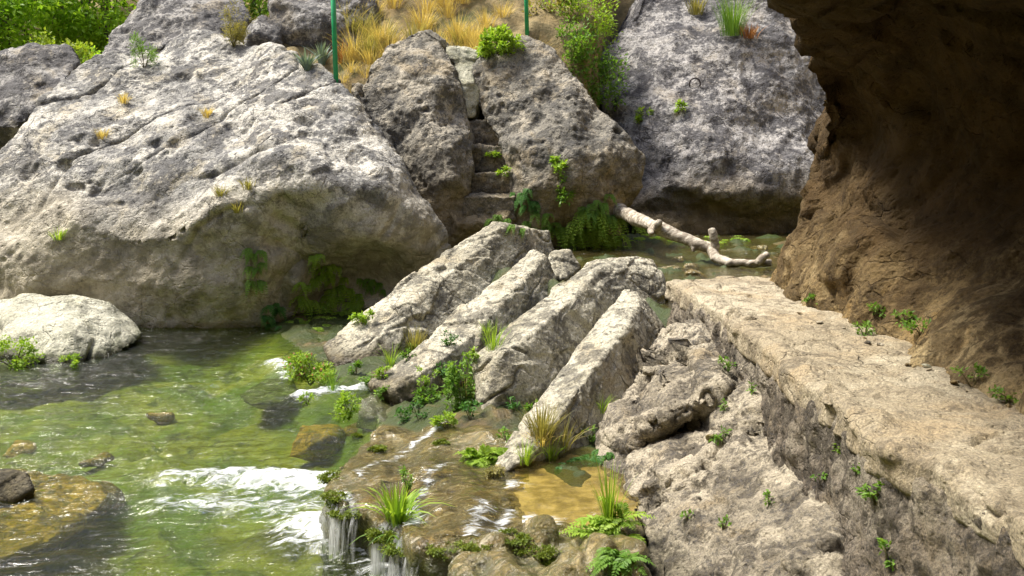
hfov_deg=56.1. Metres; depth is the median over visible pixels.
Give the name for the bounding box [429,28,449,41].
dry grass tussock
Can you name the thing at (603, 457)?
hanging fern
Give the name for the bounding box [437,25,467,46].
dry grass tussock
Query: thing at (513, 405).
weed
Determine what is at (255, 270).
hanging fern
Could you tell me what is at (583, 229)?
hanging fern
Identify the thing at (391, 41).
dry grass tussock
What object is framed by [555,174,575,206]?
weed
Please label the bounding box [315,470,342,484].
moss cushion
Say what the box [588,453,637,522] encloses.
grass tuft
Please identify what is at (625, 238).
hanging fern
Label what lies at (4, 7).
broadleaf tree
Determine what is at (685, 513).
weed
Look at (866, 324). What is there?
weed
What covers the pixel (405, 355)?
weed
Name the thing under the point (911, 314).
weed
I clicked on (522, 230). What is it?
hanging fern
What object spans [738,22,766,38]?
grass tuft
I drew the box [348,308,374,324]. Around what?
weed
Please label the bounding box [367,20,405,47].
dry grass tussock
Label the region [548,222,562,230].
hanging fern
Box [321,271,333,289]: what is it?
hanging fern
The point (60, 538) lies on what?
boulder
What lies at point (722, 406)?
weed
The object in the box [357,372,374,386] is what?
weed
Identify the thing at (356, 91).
boulder
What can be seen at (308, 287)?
hanging fern
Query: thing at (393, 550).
moss cushion
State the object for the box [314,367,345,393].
grass tuft
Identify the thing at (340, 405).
water plant
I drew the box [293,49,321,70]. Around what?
spiky plant
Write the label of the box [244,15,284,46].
boulder
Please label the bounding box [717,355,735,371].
weed
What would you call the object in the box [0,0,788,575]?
ground
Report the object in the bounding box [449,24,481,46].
dry grass tussock
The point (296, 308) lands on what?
hanging fern
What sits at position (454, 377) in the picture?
herb
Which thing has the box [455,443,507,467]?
fern
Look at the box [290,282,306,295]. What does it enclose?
hanging fern
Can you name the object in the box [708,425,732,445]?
weed
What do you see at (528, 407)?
weed
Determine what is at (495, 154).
weed
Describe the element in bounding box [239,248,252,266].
hanging fern
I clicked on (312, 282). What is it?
hanging fern
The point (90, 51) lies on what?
bush
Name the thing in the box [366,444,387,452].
moss cushion
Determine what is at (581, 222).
hanging fern
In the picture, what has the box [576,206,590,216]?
hanging fern
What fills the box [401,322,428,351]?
grass tuft
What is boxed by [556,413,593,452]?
grass tuft
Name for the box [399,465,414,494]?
sprig
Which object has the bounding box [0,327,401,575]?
water
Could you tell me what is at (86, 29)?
broadleaf tree
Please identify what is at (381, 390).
weed
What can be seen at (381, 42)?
dry grass tussock
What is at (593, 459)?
hanging fern
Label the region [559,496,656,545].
fern
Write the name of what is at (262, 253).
hanging fern
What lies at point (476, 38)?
dry grass tussock
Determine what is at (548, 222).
hanging fern
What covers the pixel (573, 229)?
hanging fern
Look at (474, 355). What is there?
weed
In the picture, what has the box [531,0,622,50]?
bush
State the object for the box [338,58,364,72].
dry grass tussock
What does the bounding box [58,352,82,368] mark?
water plant
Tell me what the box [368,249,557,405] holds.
rock slab
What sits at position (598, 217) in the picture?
hanging fern
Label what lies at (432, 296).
rock slab
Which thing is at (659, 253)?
water
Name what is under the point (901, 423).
path
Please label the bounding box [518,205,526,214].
hanging fern
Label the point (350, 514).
moss cushion
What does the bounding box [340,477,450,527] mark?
strap leaf plant
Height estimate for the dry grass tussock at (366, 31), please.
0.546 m
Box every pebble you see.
[705,434,717,440]
[921,364,930,367]
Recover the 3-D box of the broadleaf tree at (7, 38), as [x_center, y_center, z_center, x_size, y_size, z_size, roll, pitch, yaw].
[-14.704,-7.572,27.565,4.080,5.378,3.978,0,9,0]
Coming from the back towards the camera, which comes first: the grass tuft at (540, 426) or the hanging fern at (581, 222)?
the hanging fern at (581, 222)
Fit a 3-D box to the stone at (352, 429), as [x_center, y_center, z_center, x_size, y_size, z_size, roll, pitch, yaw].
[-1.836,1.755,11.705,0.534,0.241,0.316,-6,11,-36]
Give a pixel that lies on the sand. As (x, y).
(558, 499)
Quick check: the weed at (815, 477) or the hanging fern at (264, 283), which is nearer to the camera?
the weed at (815, 477)
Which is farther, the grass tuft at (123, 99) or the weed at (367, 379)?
the grass tuft at (123, 99)
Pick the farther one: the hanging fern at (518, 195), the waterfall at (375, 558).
the hanging fern at (518, 195)
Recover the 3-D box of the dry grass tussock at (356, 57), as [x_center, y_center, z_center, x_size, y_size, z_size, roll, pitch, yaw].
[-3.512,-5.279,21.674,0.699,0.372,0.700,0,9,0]
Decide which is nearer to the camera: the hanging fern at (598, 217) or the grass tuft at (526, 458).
the grass tuft at (526, 458)
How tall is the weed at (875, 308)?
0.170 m
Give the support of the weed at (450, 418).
on the rock shelf at (415, 560)
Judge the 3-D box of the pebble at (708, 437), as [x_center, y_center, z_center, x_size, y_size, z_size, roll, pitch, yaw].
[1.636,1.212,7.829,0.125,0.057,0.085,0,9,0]
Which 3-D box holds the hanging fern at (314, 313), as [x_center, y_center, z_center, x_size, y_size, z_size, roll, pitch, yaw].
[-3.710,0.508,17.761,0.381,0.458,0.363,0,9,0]
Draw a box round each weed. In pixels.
[296,390,317,405]
[347,359,362,374]
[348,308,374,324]
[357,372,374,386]
[373,365,391,378]
[373,384,389,401]
[393,406,411,423]
[398,348,416,360]
[404,400,430,419]
[411,383,443,407]
[415,366,440,386]
[429,410,457,429]
[434,362,447,380]
[434,379,458,399]
[441,330,460,345]
[452,369,473,403]
[458,399,482,419]
[463,346,479,361]
[485,150,501,162]
[495,164,511,177]
[496,426,511,441]
[506,396,522,410]
[524,399,537,410]
[549,155,568,180]
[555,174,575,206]
[581,424,597,443]
[633,106,653,123]
[674,98,688,113]
[680,509,693,520]
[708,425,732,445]
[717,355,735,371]
[717,514,731,529]
[719,397,727,411]
[745,381,756,394]
[763,489,773,505]
[802,292,817,307]
[810,472,827,481]
[832,443,840,453]
[851,463,859,476]
[852,319,876,335]
[855,480,884,504]
[866,301,885,316]
[877,538,894,571]
[890,309,916,326]
[901,316,930,334]
[950,361,988,386]
[987,385,1021,403]
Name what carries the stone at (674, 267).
on the ground
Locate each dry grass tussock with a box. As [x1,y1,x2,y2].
[328,22,379,59]
[331,44,356,62]
[336,2,385,33]
[338,12,360,36]
[338,26,384,59]
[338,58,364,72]
[338,69,357,82]
[348,30,386,56]
[350,49,365,61]
[352,11,403,46]
[352,17,383,41]
[352,63,369,77]
[354,45,384,65]
[366,15,403,44]
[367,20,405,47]
[368,27,388,40]
[370,0,387,14]
[370,32,404,57]
[382,0,404,8]
[392,12,441,38]
[399,0,440,28]
[405,8,443,31]
[408,0,439,13]
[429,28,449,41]
[430,0,464,17]
[433,0,453,6]
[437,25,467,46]
[438,9,476,42]
[442,21,469,41]
[449,22,482,45]
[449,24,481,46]
[453,0,470,3]
[455,17,495,34]
[458,28,481,46]
[459,23,492,49]
[470,6,501,27]
[485,0,518,17]
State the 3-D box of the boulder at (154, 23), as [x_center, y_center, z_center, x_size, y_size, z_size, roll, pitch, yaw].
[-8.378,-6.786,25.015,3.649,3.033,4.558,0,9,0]
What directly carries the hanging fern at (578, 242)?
hanging from the split boulder at (538, 106)
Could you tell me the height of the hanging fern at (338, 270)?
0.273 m
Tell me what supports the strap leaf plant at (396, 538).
on the rock shelf at (415, 560)
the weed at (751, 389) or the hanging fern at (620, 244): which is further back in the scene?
the hanging fern at (620, 244)
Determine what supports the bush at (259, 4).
on the ground
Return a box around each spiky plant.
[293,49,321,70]
[305,40,331,64]
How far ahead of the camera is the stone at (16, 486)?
8.75 m
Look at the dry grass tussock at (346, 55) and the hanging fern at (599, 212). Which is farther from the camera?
the dry grass tussock at (346, 55)
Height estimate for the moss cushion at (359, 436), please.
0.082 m
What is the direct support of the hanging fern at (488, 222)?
hanging from the split boulder at (538, 106)
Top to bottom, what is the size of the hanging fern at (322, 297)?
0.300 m
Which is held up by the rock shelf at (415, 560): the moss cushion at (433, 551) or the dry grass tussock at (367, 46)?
the moss cushion at (433, 551)
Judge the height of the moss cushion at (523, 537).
0.115 m
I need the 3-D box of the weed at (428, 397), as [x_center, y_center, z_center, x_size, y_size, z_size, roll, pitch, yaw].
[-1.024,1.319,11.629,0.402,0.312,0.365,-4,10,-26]
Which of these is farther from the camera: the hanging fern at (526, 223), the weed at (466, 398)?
the hanging fern at (526, 223)
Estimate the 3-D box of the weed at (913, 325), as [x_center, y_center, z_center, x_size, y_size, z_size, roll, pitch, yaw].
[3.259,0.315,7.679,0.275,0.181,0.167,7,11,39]
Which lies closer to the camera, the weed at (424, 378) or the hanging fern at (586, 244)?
the weed at (424, 378)
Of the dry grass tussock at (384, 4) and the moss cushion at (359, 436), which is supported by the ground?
the dry grass tussock at (384, 4)
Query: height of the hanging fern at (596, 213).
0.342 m
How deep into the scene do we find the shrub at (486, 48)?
19.98 m
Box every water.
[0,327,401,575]
[338,422,528,535]
[505,474,617,522]
[554,227,791,307]
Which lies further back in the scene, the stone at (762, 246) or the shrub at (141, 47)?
the shrub at (141, 47)
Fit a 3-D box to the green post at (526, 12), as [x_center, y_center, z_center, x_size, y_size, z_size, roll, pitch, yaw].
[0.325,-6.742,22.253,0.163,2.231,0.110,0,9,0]
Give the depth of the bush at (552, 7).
22.94 m
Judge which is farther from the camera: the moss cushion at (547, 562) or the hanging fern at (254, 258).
the hanging fern at (254, 258)
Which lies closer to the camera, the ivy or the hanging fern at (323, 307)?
the hanging fern at (323, 307)
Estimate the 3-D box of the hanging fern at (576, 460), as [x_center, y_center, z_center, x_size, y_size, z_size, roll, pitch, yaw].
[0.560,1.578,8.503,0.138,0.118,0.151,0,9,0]
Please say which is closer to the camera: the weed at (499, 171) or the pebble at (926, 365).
the pebble at (926, 365)
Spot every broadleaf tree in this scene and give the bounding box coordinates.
[0,0,66,50]
[0,1,29,47]
[9,0,126,48]
[40,0,136,53]
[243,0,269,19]
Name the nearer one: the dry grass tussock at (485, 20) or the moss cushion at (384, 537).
the moss cushion at (384, 537)
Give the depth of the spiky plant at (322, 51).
21.58 m
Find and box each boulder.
[0,29,451,337]
[0,42,80,147]
[0,293,141,383]
[0,468,124,569]
[102,0,251,53]
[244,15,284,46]
[267,0,378,50]
[351,83,394,145]
[362,30,645,252]
[446,45,479,120]
[594,318,844,575]
[600,0,825,236]
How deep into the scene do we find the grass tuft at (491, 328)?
12.78 m
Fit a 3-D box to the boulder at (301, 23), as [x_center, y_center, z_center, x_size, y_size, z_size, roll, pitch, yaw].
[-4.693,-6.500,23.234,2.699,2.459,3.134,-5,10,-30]
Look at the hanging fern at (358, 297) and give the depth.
17.95 m
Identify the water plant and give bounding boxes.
[0,334,44,370]
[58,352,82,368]
[328,390,361,423]
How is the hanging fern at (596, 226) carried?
hanging from the split boulder at (538, 106)
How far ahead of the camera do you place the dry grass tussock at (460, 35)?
21.70 m
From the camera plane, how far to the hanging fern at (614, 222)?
18.89 m
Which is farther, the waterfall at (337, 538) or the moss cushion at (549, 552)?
the waterfall at (337, 538)
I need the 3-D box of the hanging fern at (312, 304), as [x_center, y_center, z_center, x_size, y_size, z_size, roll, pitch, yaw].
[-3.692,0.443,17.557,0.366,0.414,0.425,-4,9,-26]
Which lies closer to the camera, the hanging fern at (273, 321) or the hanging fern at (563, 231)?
the hanging fern at (273, 321)
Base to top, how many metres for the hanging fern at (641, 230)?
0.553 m
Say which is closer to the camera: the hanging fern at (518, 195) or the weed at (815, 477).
the weed at (815, 477)
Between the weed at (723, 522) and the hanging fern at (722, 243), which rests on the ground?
the hanging fern at (722, 243)
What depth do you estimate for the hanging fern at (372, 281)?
17.95 m
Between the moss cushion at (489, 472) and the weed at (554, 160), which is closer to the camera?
the moss cushion at (489, 472)
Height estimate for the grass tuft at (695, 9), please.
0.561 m
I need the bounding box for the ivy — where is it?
[598,51,612,81]
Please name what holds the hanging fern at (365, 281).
attached to the boulder at (160, 235)
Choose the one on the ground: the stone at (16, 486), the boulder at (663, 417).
the boulder at (663, 417)
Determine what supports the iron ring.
attached to the boulder at (727, 151)
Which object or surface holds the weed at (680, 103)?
on the boulder at (727, 151)
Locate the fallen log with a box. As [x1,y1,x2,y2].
[613,203,771,267]
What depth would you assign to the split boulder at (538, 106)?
19.24 m
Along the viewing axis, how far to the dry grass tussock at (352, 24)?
22.27 m
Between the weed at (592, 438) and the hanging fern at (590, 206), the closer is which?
the weed at (592, 438)
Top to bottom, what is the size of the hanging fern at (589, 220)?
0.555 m
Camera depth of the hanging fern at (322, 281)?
17.53 m
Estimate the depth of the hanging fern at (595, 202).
18.71 m
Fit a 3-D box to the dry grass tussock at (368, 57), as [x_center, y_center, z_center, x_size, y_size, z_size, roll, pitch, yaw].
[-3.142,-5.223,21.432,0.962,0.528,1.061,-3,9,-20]
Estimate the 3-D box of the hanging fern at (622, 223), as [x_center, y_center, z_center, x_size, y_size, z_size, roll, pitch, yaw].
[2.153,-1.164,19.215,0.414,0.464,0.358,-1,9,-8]
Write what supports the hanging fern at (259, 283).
attached to the boulder at (160, 235)
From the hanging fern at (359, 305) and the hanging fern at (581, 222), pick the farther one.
the hanging fern at (581, 222)
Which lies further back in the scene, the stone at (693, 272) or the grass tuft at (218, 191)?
the grass tuft at (218, 191)
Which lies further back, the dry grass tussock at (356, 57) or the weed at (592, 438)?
the dry grass tussock at (356, 57)
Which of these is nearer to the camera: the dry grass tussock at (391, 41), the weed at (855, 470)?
the weed at (855, 470)
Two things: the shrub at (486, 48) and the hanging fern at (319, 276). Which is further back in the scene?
the shrub at (486, 48)
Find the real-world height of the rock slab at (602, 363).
1.595 m
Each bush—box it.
[27,26,99,63]
[76,24,121,62]
[219,0,257,47]
[282,351,336,385]
[522,0,581,16]
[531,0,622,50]
[554,13,629,110]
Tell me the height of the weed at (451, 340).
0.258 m
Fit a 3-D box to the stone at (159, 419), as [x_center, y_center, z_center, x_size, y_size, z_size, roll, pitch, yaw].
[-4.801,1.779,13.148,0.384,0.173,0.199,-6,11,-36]
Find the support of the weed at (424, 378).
on the rock slab at (516, 291)
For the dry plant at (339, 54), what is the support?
on the ground
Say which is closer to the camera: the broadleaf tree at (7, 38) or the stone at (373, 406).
the stone at (373, 406)
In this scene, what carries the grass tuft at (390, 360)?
on the ground
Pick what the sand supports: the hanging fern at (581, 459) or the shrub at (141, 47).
the hanging fern at (581, 459)
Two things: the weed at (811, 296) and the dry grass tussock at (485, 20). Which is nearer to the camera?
the weed at (811, 296)
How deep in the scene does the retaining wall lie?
5.42 m
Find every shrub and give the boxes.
[128,30,158,67]
[474,22,525,58]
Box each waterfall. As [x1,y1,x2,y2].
[328,519,339,559]
[371,541,383,575]
[388,556,404,575]
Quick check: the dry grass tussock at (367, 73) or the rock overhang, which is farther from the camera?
the dry grass tussock at (367, 73)
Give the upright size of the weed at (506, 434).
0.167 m
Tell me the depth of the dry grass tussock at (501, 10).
22.64 m
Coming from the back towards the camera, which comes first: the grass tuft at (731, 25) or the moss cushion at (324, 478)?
the grass tuft at (731, 25)
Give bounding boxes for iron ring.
[689,77,700,86]
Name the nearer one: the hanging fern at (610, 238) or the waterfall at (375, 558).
the waterfall at (375, 558)
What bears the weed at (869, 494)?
attached to the retaining wall
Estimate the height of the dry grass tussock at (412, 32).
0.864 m
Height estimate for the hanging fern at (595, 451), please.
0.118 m
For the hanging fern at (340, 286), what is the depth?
17.93 m
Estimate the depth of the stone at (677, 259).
17.66 m
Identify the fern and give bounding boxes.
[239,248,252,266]
[242,266,253,285]
[244,280,257,297]
[245,254,256,267]
[251,268,261,278]
[254,250,267,267]
[255,282,267,294]
[256,262,267,269]
[256,280,263,294]
[260,315,272,328]
[260,317,275,328]
[261,305,273,317]
[271,308,281,320]
[273,303,280,314]
[273,307,286,319]
[288,296,312,313]
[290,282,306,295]
[292,300,312,316]
[300,285,311,297]
[300,300,319,318]
[306,302,320,314]
[307,255,315,269]
[308,263,320,280]
[308,279,316,287]
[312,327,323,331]
[313,254,325,266]
[313,268,324,278]
[313,303,329,314]
[314,275,327,288]
[315,275,324,283]
[319,295,336,312]
[321,265,332,274]
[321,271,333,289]
[323,264,336,279]
[323,279,335,290]
[327,266,341,281]
[328,286,350,308]
[334,285,346,297]
[338,277,348,288]
[341,302,357,316]
[346,288,356,304]
[348,301,363,314]
[350,293,364,311]
[356,278,364,288]
[361,278,369,289]
[366,279,375,292]
[380,289,386,296]
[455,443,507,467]
[484,219,492,225]
[492,215,502,221]
[505,224,515,236]
[514,199,522,210]
[516,193,525,203]
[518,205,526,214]
[519,228,525,237]
[520,195,530,207]
[521,221,531,227]
[522,188,532,201]
[530,211,540,224]
[532,201,540,211]
[540,213,553,229]
[541,219,550,233]
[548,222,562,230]
[550,227,566,248]
[554,466,562,474]
[557,227,576,249]
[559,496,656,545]
[565,221,584,252]
[566,236,573,248]
[566,460,577,465]
[569,458,580,465]
[570,212,590,237]
[570,221,593,242]
[571,233,586,248]
[573,456,585,465]
[574,210,595,234]
[575,229,590,246]
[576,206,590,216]
[583,456,589,463]
[585,203,597,214]
[585,236,600,253]
[585,547,657,575]
[586,213,596,222]
[587,230,605,249]
[587,458,596,466]
[588,211,607,240]
[590,455,599,464]
[591,211,597,224]
[591,223,611,250]
[591,449,598,456]
[592,210,609,233]
[592,222,608,241]
[593,200,601,211]
[598,217,611,243]
[598,455,609,464]
[599,203,609,213]
[599,234,616,252]
[603,194,617,206]
[603,216,626,246]
[605,452,614,458]
[610,220,629,238]
[611,240,622,249]
[613,235,631,249]
[632,226,647,234]
[719,241,729,247]
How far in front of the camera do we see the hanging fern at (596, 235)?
19.34 m
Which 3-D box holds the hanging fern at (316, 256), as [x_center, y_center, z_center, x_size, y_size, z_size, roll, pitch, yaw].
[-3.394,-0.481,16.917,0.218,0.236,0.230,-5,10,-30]
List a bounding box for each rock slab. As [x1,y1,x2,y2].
[323,221,553,366]
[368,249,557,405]
[472,256,668,409]
[494,289,665,473]
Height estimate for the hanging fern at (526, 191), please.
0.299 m
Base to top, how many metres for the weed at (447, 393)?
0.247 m
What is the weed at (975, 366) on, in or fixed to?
on the rock overhang
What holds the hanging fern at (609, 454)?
hanging from the boulder at (663, 417)
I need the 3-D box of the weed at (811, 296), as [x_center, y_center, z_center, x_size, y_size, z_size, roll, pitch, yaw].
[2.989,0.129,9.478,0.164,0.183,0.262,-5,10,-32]
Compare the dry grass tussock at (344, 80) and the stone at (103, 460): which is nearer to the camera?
the stone at (103, 460)
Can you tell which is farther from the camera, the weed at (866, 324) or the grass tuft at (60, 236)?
the grass tuft at (60, 236)
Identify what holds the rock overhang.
on the ground
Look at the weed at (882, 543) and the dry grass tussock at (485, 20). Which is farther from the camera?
the dry grass tussock at (485, 20)
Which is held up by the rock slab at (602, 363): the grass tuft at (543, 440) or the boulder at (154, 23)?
the grass tuft at (543, 440)
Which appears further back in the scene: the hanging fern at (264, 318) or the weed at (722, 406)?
the hanging fern at (264, 318)
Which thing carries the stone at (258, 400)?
on the ground
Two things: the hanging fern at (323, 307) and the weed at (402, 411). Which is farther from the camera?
the hanging fern at (323, 307)
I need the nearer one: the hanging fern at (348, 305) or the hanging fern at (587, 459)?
the hanging fern at (587, 459)
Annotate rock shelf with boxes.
[319,422,526,575]
[447,514,651,575]
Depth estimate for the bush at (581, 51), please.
22.46 m
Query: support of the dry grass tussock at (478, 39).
on the ground
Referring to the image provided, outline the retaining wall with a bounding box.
[667,301,1023,575]
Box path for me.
[665,276,1023,567]
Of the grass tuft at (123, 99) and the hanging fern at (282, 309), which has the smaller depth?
the hanging fern at (282, 309)
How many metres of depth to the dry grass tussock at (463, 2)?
22.96 m
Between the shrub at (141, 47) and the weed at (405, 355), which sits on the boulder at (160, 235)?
the shrub at (141, 47)
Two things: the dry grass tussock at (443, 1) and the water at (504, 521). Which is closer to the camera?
the water at (504, 521)
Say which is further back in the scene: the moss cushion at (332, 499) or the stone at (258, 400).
the stone at (258, 400)
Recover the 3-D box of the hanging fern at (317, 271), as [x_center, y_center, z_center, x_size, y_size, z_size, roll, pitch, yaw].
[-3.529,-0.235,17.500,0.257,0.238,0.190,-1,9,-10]
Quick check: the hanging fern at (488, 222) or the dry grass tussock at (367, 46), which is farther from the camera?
the dry grass tussock at (367, 46)
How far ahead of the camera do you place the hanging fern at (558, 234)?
19.09 m
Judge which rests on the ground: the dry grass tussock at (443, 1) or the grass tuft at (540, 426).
the dry grass tussock at (443, 1)
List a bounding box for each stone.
[0,468,34,508]
[3,439,36,457]
[78,452,114,467]
[146,412,174,424]
[241,378,298,411]
[290,424,345,461]
[343,423,357,435]
[356,394,391,430]
[548,249,580,280]
[658,265,679,268]
[670,256,684,262]
[682,263,698,270]
[685,269,707,278]
[751,245,767,251]
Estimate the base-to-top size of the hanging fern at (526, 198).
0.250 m
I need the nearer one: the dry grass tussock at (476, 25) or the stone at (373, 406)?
the stone at (373, 406)
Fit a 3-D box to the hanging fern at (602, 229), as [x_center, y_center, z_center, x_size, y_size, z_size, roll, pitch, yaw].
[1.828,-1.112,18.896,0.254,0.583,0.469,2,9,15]
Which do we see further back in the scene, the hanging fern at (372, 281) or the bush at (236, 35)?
the bush at (236, 35)
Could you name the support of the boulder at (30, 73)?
on the ground
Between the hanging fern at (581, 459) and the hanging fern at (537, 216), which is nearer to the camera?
the hanging fern at (581, 459)
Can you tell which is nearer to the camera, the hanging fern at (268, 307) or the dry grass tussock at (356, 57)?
the hanging fern at (268, 307)
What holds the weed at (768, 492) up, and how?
on the boulder at (663, 417)
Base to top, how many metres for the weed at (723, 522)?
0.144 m
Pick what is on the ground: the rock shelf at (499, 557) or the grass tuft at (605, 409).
the rock shelf at (499, 557)
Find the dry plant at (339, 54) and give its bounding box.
[330,35,346,64]
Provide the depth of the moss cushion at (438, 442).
8.90 m
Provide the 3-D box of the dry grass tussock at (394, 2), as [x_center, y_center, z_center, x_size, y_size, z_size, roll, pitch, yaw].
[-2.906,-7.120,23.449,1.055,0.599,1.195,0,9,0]
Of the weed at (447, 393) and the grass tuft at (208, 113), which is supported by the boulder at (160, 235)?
the grass tuft at (208, 113)
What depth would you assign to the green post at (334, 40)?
18.63 m
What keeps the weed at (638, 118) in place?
on the boulder at (727, 151)
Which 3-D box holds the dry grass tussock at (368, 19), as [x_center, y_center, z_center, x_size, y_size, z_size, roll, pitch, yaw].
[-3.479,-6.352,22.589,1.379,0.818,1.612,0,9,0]
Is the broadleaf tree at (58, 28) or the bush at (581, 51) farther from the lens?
the broadleaf tree at (58, 28)
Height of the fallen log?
1.023 m
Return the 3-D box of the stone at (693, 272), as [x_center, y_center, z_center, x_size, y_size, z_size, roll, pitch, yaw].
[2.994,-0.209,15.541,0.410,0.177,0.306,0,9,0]
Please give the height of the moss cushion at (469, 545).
0.101 m
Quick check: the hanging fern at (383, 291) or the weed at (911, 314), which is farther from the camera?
the hanging fern at (383, 291)
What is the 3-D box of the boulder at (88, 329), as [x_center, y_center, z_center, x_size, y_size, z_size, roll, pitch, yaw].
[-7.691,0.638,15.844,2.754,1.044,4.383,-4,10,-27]
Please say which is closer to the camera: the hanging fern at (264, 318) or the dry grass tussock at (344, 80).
the hanging fern at (264, 318)
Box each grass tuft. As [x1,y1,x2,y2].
[43,227,67,239]
[94,127,113,138]
[116,91,134,103]
[199,107,215,117]
[210,185,231,196]
[230,199,244,212]
[235,177,255,189]
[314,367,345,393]
[376,342,404,366]
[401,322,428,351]
[478,318,509,351]
[479,323,494,335]
[511,439,542,465]
[516,399,569,443]
[520,428,562,447]
[541,435,565,462]
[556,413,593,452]
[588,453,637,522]
[596,395,614,413]
[685,0,707,14]
[711,0,755,35]
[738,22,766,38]
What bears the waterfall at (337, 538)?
on the rock shelf at (415, 560)
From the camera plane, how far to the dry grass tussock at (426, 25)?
22.55 m
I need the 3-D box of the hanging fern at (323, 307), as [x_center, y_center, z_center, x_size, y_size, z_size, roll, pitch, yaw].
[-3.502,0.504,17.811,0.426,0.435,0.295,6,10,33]
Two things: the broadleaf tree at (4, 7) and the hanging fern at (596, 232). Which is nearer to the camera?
the hanging fern at (596, 232)
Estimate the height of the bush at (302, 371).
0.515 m
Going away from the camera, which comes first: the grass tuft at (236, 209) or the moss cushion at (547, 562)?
the moss cushion at (547, 562)
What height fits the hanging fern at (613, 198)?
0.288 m
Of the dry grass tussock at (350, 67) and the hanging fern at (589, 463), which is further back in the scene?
the dry grass tussock at (350, 67)
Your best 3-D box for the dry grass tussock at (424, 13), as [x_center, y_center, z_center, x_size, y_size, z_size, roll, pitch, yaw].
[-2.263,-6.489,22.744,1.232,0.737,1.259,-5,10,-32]
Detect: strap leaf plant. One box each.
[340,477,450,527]
[353,519,405,560]
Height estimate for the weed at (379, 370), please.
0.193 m
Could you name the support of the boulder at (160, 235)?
on the ground
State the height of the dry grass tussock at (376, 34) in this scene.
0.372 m
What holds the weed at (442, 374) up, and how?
on the rock slab at (516, 291)
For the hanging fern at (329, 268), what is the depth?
17.43 m
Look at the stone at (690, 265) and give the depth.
16.37 m
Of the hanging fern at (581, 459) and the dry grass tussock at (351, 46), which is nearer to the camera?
the hanging fern at (581, 459)
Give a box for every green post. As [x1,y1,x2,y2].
[331,0,337,82]
[524,0,528,35]
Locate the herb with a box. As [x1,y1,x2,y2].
[440,352,476,411]
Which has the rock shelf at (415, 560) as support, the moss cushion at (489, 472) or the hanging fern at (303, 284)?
the moss cushion at (489, 472)
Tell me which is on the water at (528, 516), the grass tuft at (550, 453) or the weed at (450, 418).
the grass tuft at (550, 453)
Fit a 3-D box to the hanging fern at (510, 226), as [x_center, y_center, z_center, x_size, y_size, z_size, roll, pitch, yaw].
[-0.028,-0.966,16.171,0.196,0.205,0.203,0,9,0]
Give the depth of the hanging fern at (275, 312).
17.09 m
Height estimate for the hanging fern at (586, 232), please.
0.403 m
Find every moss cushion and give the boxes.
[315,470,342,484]
[319,489,352,508]
[326,507,361,519]
[350,432,363,439]
[364,526,398,544]
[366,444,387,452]
[377,541,403,557]
[425,540,464,560]
[431,438,449,445]
[454,537,492,551]
[484,467,504,478]
[498,527,532,547]
[511,541,561,560]
[539,557,556,565]
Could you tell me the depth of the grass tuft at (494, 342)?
10.59 m
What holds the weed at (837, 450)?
attached to the retaining wall
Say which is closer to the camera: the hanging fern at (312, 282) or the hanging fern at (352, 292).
the hanging fern at (312, 282)
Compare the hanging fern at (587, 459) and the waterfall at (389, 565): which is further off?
the hanging fern at (587, 459)
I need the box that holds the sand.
[504,453,638,530]
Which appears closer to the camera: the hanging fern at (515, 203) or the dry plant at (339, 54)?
the hanging fern at (515, 203)
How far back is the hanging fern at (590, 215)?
18.64 m
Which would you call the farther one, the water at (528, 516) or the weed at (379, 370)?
the weed at (379, 370)
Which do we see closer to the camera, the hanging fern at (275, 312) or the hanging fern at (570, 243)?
the hanging fern at (275, 312)
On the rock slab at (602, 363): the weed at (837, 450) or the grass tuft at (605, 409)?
the grass tuft at (605, 409)
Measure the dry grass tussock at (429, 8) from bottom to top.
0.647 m
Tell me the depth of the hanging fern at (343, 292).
17.88 m
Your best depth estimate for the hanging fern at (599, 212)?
18.74 m
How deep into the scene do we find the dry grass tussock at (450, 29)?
22.03 m
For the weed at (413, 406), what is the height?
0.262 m
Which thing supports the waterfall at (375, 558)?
on the rock shelf at (415, 560)
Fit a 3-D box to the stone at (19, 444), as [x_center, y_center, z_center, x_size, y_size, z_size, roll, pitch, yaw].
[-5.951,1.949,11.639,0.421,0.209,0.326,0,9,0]
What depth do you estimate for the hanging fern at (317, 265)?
17.27 m
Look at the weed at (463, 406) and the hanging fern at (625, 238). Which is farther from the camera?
the hanging fern at (625, 238)
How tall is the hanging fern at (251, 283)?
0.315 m
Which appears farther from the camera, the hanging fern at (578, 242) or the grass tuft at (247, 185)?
the hanging fern at (578, 242)
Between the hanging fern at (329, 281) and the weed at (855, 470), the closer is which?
the weed at (855, 470)
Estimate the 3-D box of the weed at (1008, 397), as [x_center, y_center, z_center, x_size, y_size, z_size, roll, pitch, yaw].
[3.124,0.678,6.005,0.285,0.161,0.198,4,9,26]
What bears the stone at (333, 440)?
on the ground
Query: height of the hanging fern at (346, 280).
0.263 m
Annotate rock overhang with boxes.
[767,0,1023,414]
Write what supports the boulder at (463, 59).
on the split boulder at (538, 106)
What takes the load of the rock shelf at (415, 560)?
on the ground
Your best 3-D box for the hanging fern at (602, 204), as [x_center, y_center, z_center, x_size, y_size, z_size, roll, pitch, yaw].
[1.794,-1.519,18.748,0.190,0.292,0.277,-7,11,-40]
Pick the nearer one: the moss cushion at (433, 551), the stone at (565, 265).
the moss cushion at (433, 551)
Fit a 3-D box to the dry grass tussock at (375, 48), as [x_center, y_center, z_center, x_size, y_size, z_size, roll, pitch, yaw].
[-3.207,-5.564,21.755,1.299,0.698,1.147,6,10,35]
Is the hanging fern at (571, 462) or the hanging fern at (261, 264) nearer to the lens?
the hanging fern at (571, 462)
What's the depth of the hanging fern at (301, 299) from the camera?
17.29 m

